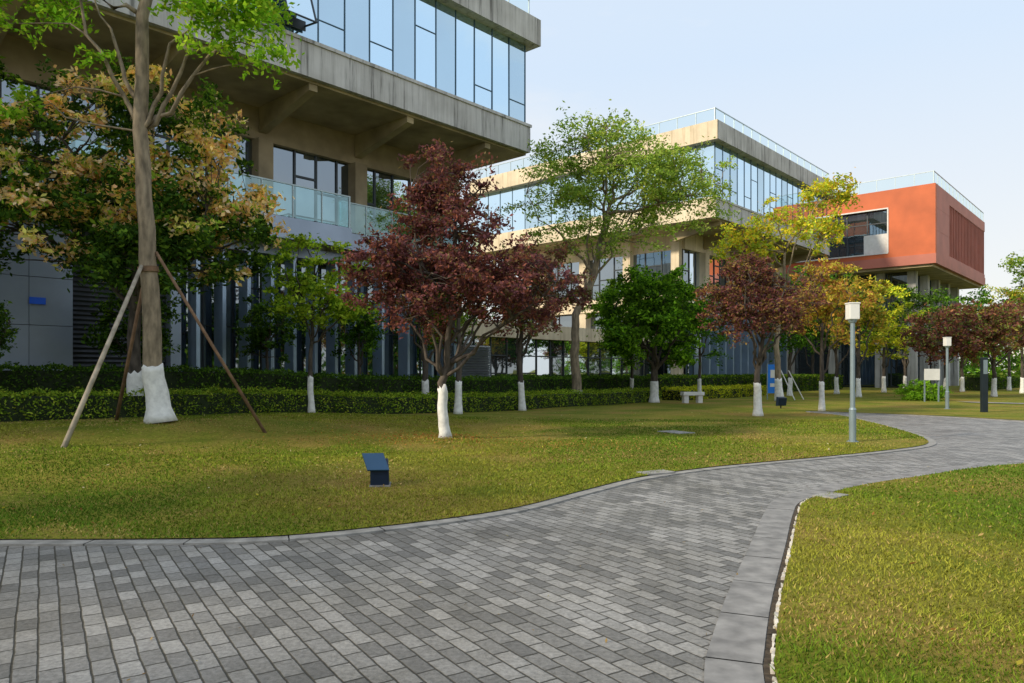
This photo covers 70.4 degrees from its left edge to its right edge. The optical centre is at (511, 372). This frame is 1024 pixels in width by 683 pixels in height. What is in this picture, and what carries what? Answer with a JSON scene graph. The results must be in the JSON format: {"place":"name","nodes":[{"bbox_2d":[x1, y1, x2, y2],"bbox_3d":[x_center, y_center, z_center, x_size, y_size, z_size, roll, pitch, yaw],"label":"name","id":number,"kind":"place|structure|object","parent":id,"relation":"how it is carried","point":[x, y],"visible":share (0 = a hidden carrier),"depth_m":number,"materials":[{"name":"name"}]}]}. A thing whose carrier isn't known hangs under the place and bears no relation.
{"place":"outdoors","nodes":[
{"label":"outdoors","id":0,"kind":"place"},
{"bbox_2d":[0,411,1023,682],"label":"paved path","id":1,"kind":"structure","parent":0,"point":[640,575],"depth_m":5.25,"materials":[{"name":"stone"}]},
{"bbox_2d":[0,413,936,545],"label":"path kerb","id":2,"kind":"structure","parent":1,"relation":"on","point":[238,540],"depth_m":7.38,"materials":[{"name":"stone"}]},
{"bbox_2d":[636,469,675,475],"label":"stone slab","id":3,"kind":"structure","parent":1,"relation":"on","point":[660,472],"depth_m":11.27,"materials":[{"name":"grey stone"}]},
{"bbox_2d":[763,498,809,682],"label":"soil gap","id":4,"kind":"object","parent":1,"relation":"on","point":[768,676],"visible":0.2,"depth_m":4.73,"materials":[{"name":"brown soil"}]},
{"bbox_2d":[770,498,808,682],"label":"mortar edging","id":5,"kind":"object","parent":1,"relation":"on","point":[776,613],"visible":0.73,"depth_m":4.89,"materials":[{"name":"beige concrete"}]},
{"bbox_2d":[812,492,848,498],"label":"stone slab","id":6,"kind":"structure","parent":1,"relation":"on","point":[831,495],"depth_m":9.16,"materials":[{"name":"grey stone"}]},
{"bbox_2d":[704,461,1023,682],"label":"path kerb","id":7,"kind":"structure","parent":1,"relation":"on","point":[737,636],"depth_m":5.16,"materials":[{"name":"concrete"}]},
{"bbox_2d":[806,411,1023,421],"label":"path kerb","id":8,"kind":"structure","parent":1,"relation":"on","point":[920,415],"depth_m":26.51,"materials":[{"name":"concrete"}]},
{"bbox_2d":[0,381,1023,538],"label":"lawn","id":9,"kind":"structure","parent":0,"point":[222,475],"depth_m":12.90,"materials":[{"name":"green plant"}]},
{"bbox_2d":[0,300,18,358],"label":"garden shrub","id":10,"kind":"object","parent":9,"relation":"on","point":[5,331],"visible":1,"depth_m":17.24,"materials":[{"name":"green plant"}]},
{"bbox_2d":[80,287,187,361],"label":"understorey tree","id":11,"kind":"object","parent":9,"relation":"on","point":[103,328],"visible":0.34,"depth_m":23.24,"materials":[{"name":"green plant"}]},
{"bbox_2d":[0,52,294,395],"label":"flushing tree","id":12,"kind":"object","parent":9,"relation":"on","point":[188,231],"visible":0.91,"depth_m":18.37,"materials":[{"name":"green plant"}]},
{"bbox_2d":[0,0,304,423],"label":"tall street tree","id":13,"kind":"object","parent":9,"relation":"on","point":[248,15],"visible":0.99,"depth_m":16.14,"materials":[{"name":"green plant"}]},
{"bbox_2d":[61,251,266,447],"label":"tree support poles","id":14,"kind":"object","parent":9,"relation":"on","point":[85,396],"visible":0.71,"depth_m":16.29,"materials":[{"name":"wood"}]},
{"bbox_2d":[2,77,453,379],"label":"dark windows","id":15,"kind":"structure","parent":9,"relation":"on","point":[283,172],"depth_m":31.28,"materials":[{"name":"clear glass"}]},
{"bbox_2d":[0,79,456,375],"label":"window frames","id":16,"kind":"structure","parent":9,"relation":"on","point":[37,134],"depth_m":27.89,"materials":[{"name":"grey metal"}]},
{"bbox_2d":[0,34,458,245],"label":"columns","id":17,"kind":"structure","parent":16,"relation":"on","point":[23,57],"depth_m":30.11,"materials":[{"name":"beige concrete"}]},
{"bbox_2d":[0,0,525,177],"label":"soffit ribs","id":18,"kind":"object","parent":17,"relation":"on","point":[370,126],"visible":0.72,"depth_m":28.01,"materials":[{"name":"beige concrete"}]},
{"bbox_2d":[35,0,540,255],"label":"concrete slabs","id":19,"kind":"structure","parent":16,"relation":"on","point":[326,65],"depth_m":30.24,"materials":[{"name":"grey concrete"}]},
{"bbox_2d":[65,0,529,249],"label":"balustrade frame","id":20,"kind":"object","parent":19,"relation":"on","point":[321,191],"visible":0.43,"depth_m":29.46,"materials":[{"name":"metal"}]},
{"bbox_2d":[273,0,525,121],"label":"curtain wall frames","id":21,"kind":"structure","parent":19,"relation":"on","point":[318,19],"depth_m":31.59,"materials":[{"name":"black metal"}]},
{"bbox_2d":[279,0,317,30],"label":"open window frame","id":22,"kind":"object","parent":21,"relation":"attached to","point":[297,23],"visible":0.69,"depth_m":26.32,"materials":[{"name":"black metal"}]},
{"bbox_2d":[287,0,314,19],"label":"open window pane","id":23,"kind":"object","parent":22,"relation":"in","point":[304,8],"visible":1,"depth_m":25.98,"materials":[{"name":"glass"}]},
{"bbox_2d":[219,0,524,121],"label":"curtain wall panes","id":24,"kind":"object","parent":21,"relation":"in","point":[357,24],"visible":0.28,"depth_m":31.41,"materials":[{"name":"blue glass"}]},
{"bbox_2d":[0,192,490,378],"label":"metal panels","id":25,"kind":"object","parent":9,"relation":"on","point":[44,335],"visible":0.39,"depth_m":23.60,"materials":[{"name":"grey metal"}]},
{"bbox_2d":[29,297,45,304],"bbox_3d":[-15.196,-2.290,23.233,0.040,0.220,0.450,0,0,42],"label":"notice plate","id":26,"kind":"object","parent":25,"relation":"attached to","point":[37,300],"visible":1,"depth_m":23.21,"materials":[{"name":"blue metal"}]},
{"bbox_2d":[232,293,308,369],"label":"understorey tree","id":27,"kind":"object","parent":9,"relation":"on","point":[260,334],"visible":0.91,"depth_m":27.16,"materials":[{"name":"green plant"}]},
{"bbox_2d":[72,264,490,378],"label":"louvres","id":28,"kind":"object","parent":9,"relation":"on","point":[87,327],"visible":0.2,"depth_m":24.88,"materials":[{"name":"grey metal"}]},
{"bbox_2d":[258,232,383,412],"bbox_3d":[-5.969,-1.563,22.521,4.048,5.719,3.177,0,0,0],"label":"young green tree","id":29,"kind":"object","parent":9,"relation":"on","point":[304,284],"visible":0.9,"depth_m":22.19,"materials":[{"name":"green plant"}]},
{"bbox_2d":[188,251,455,379],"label":"vertical fins","id":30,"kind":"object","parent":9,"relation":"on","point":[290,350],"visible":0.16,"depth_m":29.71,"materials":[{"name":"grey metal"}]},
{"bbox_2d":[0,361,650,396],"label":"tall hedge","id":31,"kind":"object","parent":9,"relation":"on","point":[21,378],"visible":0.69,"depth_m":24.38,"materials":[{"name":"green plant"}]},
{"bbox_2d":[0,383,661,421],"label":"hedge","id":32,"kind":"object","parent":9,"relation":"on","point":[46,405],"visible":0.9,"depth_m":21.94,"materials":[{"name":"green plant"}]},
{"bbox_2d":[320,298,387,376],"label":"understorey tree","id":33,"kind":"object","parent":9,"relation":"on","point":[363,325],"visible":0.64,"depth_m":29.95,"materials":[{"name":"green plant"}]},
{"bbox_2d":[362,453,390,486],"bbox_3d":[-1.872,1.352,9.975,0.404,0.446,0.340,0,0,-7],"label":"garden floodlight","id":34,"kind":"object","parent":9,"relation":"on","point":[377,465],"visible":0.98,"depth_m":9.87,"materials":[{"name":"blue metal"}]},
{"bbox_2d":[376,247,459,393],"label":"red leaf tree","id":35,"kind":"object","parent":9,"relation":"on","point":[425,384],"visible":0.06,"depth_m":28.40,"materials":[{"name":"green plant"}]},
{"bbox_2d":[414,309,473,362],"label":"understorey tree","id":36,"kind":"object","parent":9,"relation":"on","point":[462,319],"visible":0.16,"depth_m":34.17,"materials":[{"name":"green plant"}]},
{"bbox_2d":[326,138,589,438],"bbox_3d":[-1.190,-1.890,16.652,5.826,6.839,4.193,0,0,-22],"label":"purple maple tree","id":37,"kind":"object","parent":9,"relation":"on","point":[487,278],"visible":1,"depth_m":16.19,"materials":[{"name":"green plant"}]},
{"bbox_2d":[413,245,513,413],"bbox_3d":[-1.719,-1.434,26.276,3.780,5.949,4.051,0,0,0],"label":"young green tree","id":38,"kind":"object","parent":9,"relation":"on","point":[458,408],"visible":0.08,"depth_m":26.12,"materials":[{"name":"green plant"}]},
{"bbox_2d":[497,239,597,410],"bbox_3d":[1.331,-1.978,29.645,4.278,7.163,4.013,0,0,0],"label":"red leaf tree","id":39,"kind":"object","parent":9,"relation":"on","point":[572,292],"visible":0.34,"depth_m":29.35,"materials":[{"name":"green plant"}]},
{"bbox_2d":[460,319,653,376],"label":"link block","id":40,"kind":"structure","parent":9,"relation":"on","point":[548,354],"depth_m":47.22,"materials":[{"name":"beige concrete"}]},
{"bbox_2d":[462,336,650,376],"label":"windows","id":41,"kind":"structure","parent":40,"relation":"in","point":[498,346],"depth_m":47.46,"materials":[{"name":"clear glass"}]},
{"bbox_2d":[470,119,717,374],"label":"end wall cladding","id":42,"kind":"structure","parent":9,"relation":"on","point":[691,134],"depth_m":58.20,"materials":[{"name":"beige concrete"}]},
{"bbox_2d":[584,279,653,387],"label":"young green tree","id":43,"kind":"object","parent":9,"relation":"on","point":[631,369],"visible":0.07,"depth_m":39.99,"materials":[{"name":"green plant"}]},
{"bbox_2d":[497,99,742,390],"bbox_3d":[5.035,-5.481,34.156,11.736,14.148,7.959,0,0,0],"label":"tall airy tree","id":44,"kind":"object","parent":9,"relation":"on","point":[664,195],"visible":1,"depth_m":33.53,"materials":[{"name":"green plant"}]},
{"bbox_2d":[581,262,711,402],"bbox_3d":[6.749,-2.004,36.891,6.652,7.145,6.277,0,0,0],"label":"round evergreen tree","id":45,"kind":"object","parent":9,"relation":"on","point":[659,317],"visible":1,"depth_m":35.70,"materials":[{"name":"green plant"}]},
{"bbox_2d":[531,249,780,374],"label":"window frames","id":46,"kind":"structure","parent":9,"relation":"on","point":[684,369],"depth_m":59.70,"materials":[{"name":"grey metal"}]},
{"bbox_2d":[521,249,764,374],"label":"dark windows","id":47,"kind":"structure","parent":46,"relation":"in","point":[652,259],"depth_m":59.09,"materials":[{"name":"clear glass"}]},
{"bbox_2d":[469,120,834,309],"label":"concrete slabs","id":48,"kind":"structure","parent":46,"relation":"on","point":[737,141],"depth_m":55.97,"materials":[{"name":"beige concrete"}]},
{"bbox_2d":[476,142,825,233],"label":"curtain wall frames","id":49,"kind":"structure","parent":48,"relation":"on","point":[695,191],"depth_m":55.39,"materials":[{"name":"black metal"}]},
{"bbox_2d":[477,142,826,234],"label":"curtain wall panes","id":50,"kind":"object","parent":49,"relation":"in","point":[768,180],"visible":0.33,"depth_m":58.55,"materials":[{"name":"blue glass"}]},
{"bbox_2d":[474,107,828,178],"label":"balustrade frame","id":51,"kind":"object","parent":48,"relation":"on","point":[714,108],"visible":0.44,"depth_m":57.48,"materials":[{"name":"grey metal"}]},
{"bbox_2d":[532,234,781,305],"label":"columns","id":52,"kind":"structure","parent":46,"relation":"on","point":[694,243],"depth_m":57.83,"materials":[{"name":"beige concrete"}]},
{"bbox_2d":[481,217,825,267],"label":"soffit ribs","id":53,"kind":"object","parent":52,"relation":"on","point":[800,253],"visible":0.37,"depth_m":57.64,"materials":[{"name":"beige concrete"}]},
{"bbox_2d":[658,430,694,433],"bbox_3d":[4.270,1.585,18.900,0.550,0.070,0.850,0,0,-29],"label":"manhole cover","id":54,"kind":"object","parent":9,"relation":"on","point":[675,432],"visible":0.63,"depth_m":18.74,"materials":[{"name":"stone"}]},
{"bbox_2d":[680,392,704,402],"bbox_3d":[9.000,1.268,36.200,1.100,0.570,0.440,0,0,-9],"label":"stone bench","id":55,"kind":"object","parent":9,"relation":"on","point":[685,397],"visible":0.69,"depth_m":36.03,"materials":[{"name":"grey stone"}]},
{"bbox_2d":[665,277,732,391],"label":"young green tree","id":56,"kind":"object","parent":9,"relation":"on","point":[707,334],"visible":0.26,"depth_m":40.65,"materials":[{"name":"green plant"}]},
{"bbox_2d":[661,384,768,400],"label":"hedge","id":57,"kind":"object","parent":9,"relation":"on","point":[715,391],"visible":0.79,"depth_m":43.12,"materials":[{"name":"green plant"}]},
{"bbox_2d":[694,313,786,374],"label":"vertical fins","id":58,"kind":"object","parent":9,"relation":"on","point":[741,361],"visible":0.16,"depth_m":61.25,"materials":[{"name":"grey metal"}]},
{"bbox_2d":[643,373,842,397],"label":"tall hedge","id":59,"kind":"object","parent":9,"relation":"on","point":[806,382],"visible":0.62,"depth_m":50.82,"materials":[{"name":"green plant"}]},
{"bbox_2d":[694,245,832,415],"bbox_3d":[9.051,-1.477,26.085,5.029,6.161,4.376,0,0,0],"label":"purple maple tree","id":60,"kind":"object","parent":9,"relation":"on","point":[760,311],"visible":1,"depth_m":25.67,"materials":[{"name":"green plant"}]},
{"bbox_2d":[767,364,774,398],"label":"blue notice sign","id":61,"kind":"object","parent":9,"relation":"on","point":[770,378],"visible":0.59,"depth_m":40.47,"materials":[{"name":"metal"}]},
{"bbox_2d":[776,397,786,407],"bbox_3d":[11.606,1.306,31.250,0.360,0.500,0.300,0,0,-7],"label":"garden floodlight","id":62,"kind":"object","parent":9,"relation":"on","point":[781,401],"visible":1,"depth_m":31.16,"materials":[{"name":"black metal"}]},
{"bbox_2d":[708,167,862,400],"bbox_3d":[14.512,-4.505,38.532,8.175,12.131,5.369,0,0,0],"label":"yellow green tree","id":63,"kind":"object","parent":9,"relation":"on","point":[824,227],"visible":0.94,"depth_m":38.24,"materials":[{"name":"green plant"}]},
{"bbox_2d":[751,265,822,395],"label":"green tree","id":64,"kind":"object","parent":9,"relation":"on","point":[791,341],"visible":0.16,"depth_m":46.67,"materials":[{"name":"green plant"}]},
{"bbox_2d":[781,370,803,399],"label":"white props","id":65,"kind":"object","parent":9,"relation":"on","point":[789,387],"visible":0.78,"depth_m":40.28,"materials":[{"name":"white wood"}]},
{"bbox_2d":[791,274,840,373],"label":"green tree","id":66,"kind":"object","parent":9,"relation":"on","point":[812,364],"visible":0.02,"depth_m":63.94,"materials":[{"name":"green plant"}]},
{"bbox_2d":[780,254,877,411],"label":"autumn tree","id":67,"kind":"object","parent":9,"relation":"on","point":[837,292],"visible":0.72,"depth_m":29.25,"materials":[{"name":"yellow plant"}]},
{"bbox_2d":[797,273,877,393],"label":"green tree","id":68,"kind":"object","parent":9,"relation":"on","point":[836,383],"visible":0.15,"depth_m":50.41,"materials":[{"name":"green plant"}]},
{"bbox_2d":[845,302,860,441],"bbox_3d":[7.700,0.015,16.400,0.260,3.170,0.260,0,0,0],"label":"garden lamp","id":69,"kind":"object","parent":9,"relation":"on","point":[852,313],"visible":0.97,"depth_m":16.35,"materials":[{"name":"metal"}]},
{"bbox_2d":[818,266,898,396],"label":"autumn tree","id":70,"kind":"object","parent":9,"relation":"on","point":[876,318],"visible":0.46,"depth_m":44.67,"materials":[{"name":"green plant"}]},
{"bbox_2d":[781,209,940,385],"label":"windows","id":71,"kind":"structure","parent":9,"relation":"on","point":[856,235],"depth_m":72.47,"materials":[{"name":"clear glass"}]},
{"bbox_2d":[787,270,958,387],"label":"columns and slab","id":72,"kind":"structure","parent":9,"relation":"on","point":[912,366],"depth_m":73.85,"materials":[{"name":"concrete"}]},
{"bbox_2d":[791,263,980,289],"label":"soffit","id":73,"kind":"structure","parent":72,"relation":"on","point":[936,272],"depth_m":72.37,"materials":[{"name":"beige concrete"}]},
{"bbox_2d":[781,184,984,285],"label":"red facade","id":74,"kind":"structure","parent":73,"relation":"on","point":[942,258],"depth_m":70.30,"materials":[{"name":"red paint"}]},
{"bbox_2d":[786,183,936,266],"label":"orange end wall","id":75,"kind":"structure","parent":74,"relation":"on","point":[912,220],"depth_m":68.66,"materials":[{"name":"orange paint"}]},
{"bbox_2d":[796,207,888,262],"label":"window surround","id":76,"kind":"object","parent":75,"relation":"in","point":[878,244],"visible":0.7,"depth_m":70.71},
{"bbox_2d":[838,170,983,315],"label":"roof balustrade frame","id":77,"kind":"object","parent":74,"relation":"on","point":[933,171],"visible":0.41,"depth_m":70.96,"materials":[{"name":"grey metal"}]},
{"bbox_2d":[949,206,983,273],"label":"facade fins","id":78,"kind":"object","parent":74,"relation":"on","point":[966,241],"visible":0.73,"depth_m":77.33,"materials":[{"name":"red metal"}]},
{"bbox_2d":[795,212,950,387],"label":"window frames","id":79,"kind":"structure","parent":9,"relation":"on","point":[799,369],"depth_m":73.13,"materials":[{"name":"grey metal"}]},
{"bbox_2d":[856,280,929,392],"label":"yellow green tree","id":80,"kind":"object","parent":9,"relation":"on","point":[891,341],"visible":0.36,"depth_m":54.63,"materials":[{"name":"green plant"}]},
{"bbox_2d":[877,284,949,387],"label":"green tree","id":81,"kind":"object","parent":9,"relation":"on","point":[930,299],"visible":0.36,"depth_m":59.24,"materials":[{"name":"green plant"}]},
{"bbox_2d":[892,378,953,400],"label":"round shrub","id":82,"kind":"object","parent":9,"relation":"on","point":[915,391],"visible":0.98,"depth_m":40.09,"materials":[{"name":"green plant"}]},
{"bbox_2d":[924,369,939,401],"bbox_3d":[22.300,0.695,38.525,0.800,1.750,0.110,0,0,0],"label":"notice board","id":83,"kind":"object","parent":9,"relation":"on","point":[931,374],"visible":1,"depth_m":38.47,"materials":[{"name":"paint"}]},
{"bbox_2d":[943,337,951,408],"bbox_3d":[18.600,0.050,31.000,0.260,3.100,0.260,0,0,0],"label":"garden lamp","id":84,"kind":"object","parent":9,"relation":"on","point":[947,342],"visible":0.97,"depth_m":30.95,"materials":[{"name":"metal"}]},
{"bbox_2d":[899,302,1000,388],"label":"red leaf tree","id":85,"kind":"object","parent":9,"relation":"on","point":[929,344],"visible":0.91,"depth_m":44.69,"materials":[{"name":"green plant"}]},
{"bbox_2d":[922,286,1003,391],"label":"green tree","id":86,"kind":"object","parent":9,"relation":"on","point":[982,293],"visible":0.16,"depth_m":57.84,"materials":[{"name":"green plant"}]},
{"bbox_2d":[980,357,987,411],"bbox_3d":[18.550,0.505,28.496,0.220,2.170,0.168,0,0,0],"label":"bollard sign","id":87,"kind":"object","parent":9,"relation":"on","point":[983,384],"visible":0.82,"depth_m":28.42,"materials":[{"name":"metal"}]},
{"bbox_2d":[954,299,1023,396],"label":"red leaf tree","id":88,"kind":"object","parent":9,"relation":"on","point":[1012,321],"visible":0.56,"depth_m":45.56,"materials":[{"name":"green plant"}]},
{"bbox_2d":[959,401,1023,403],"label":"garden footpath","id":89,"kind":"structure","parent":9,"relation":"on","point":[995,402],"depth_m":36.89,"materials":[{"name":"stone"}]},
{"bbox_2d":[964,374,1020,390],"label":"tall hedge","id":90,"kind":"object","parent":9,"relation":"on","point":[971,382],"visible":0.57,"depth_m":62.95,"materials":[{"name":"green plant"}]},
{"bbox_2d":[978,284,1023,390],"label":"yellow green tree","id":91,"kind":"object","parent":9,"relation":"on","point":[1014,294],"visible":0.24,"depth_m":61.87,"materials":[{"name":"green plant"}]},
{"bbox_2d":[978,297,1023,392],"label":"red leaf tree","id":92,"kind":"object","parent":9,"relation":"on","point":[1021,390],"visible":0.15,"depth_m":53.94,"materials":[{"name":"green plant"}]},
{"bbox_2d":[992,289,1023,354],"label":"green tree","id":93,"kind":"object","parent":9,"relation":"on","point":[1021,317],"depth_m":66.13,"materials":[{"name":"green plant"}]},
{"bbox_2d":[996,250,1023,301],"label":"green tree","id":94,"kind":"object","parent":9,"relation":"on","point":[1011,262],"visible":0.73,"depth_m":73.41,"materials":[{"name":"green plant"}]},
{"bbox_2d":[457,0,1023,372],"label":"sky","id":95,"kind":"structure","parent":0,"point":[883,89],"materials":[{"name":"blue"}]},
{"bbox_2d":[771,462,1023,682],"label":"lawn","id":96,"kind":"structure","parent":0,"point":[917,579],"depth_m":5.36,"materials":[{"name":"green plant"}]},
{"label":"ground","id":97,"kind":"structure","parent":0,"visible":0},
{"bbox_2d":[959,298,1023,378],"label":"distant trees","id":98,"kind":"object","parent":97,"relation":"on","point":[970,369],"visible":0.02,"depth_m":115.32,"materials":[{"name":"green plant"}]}
]}

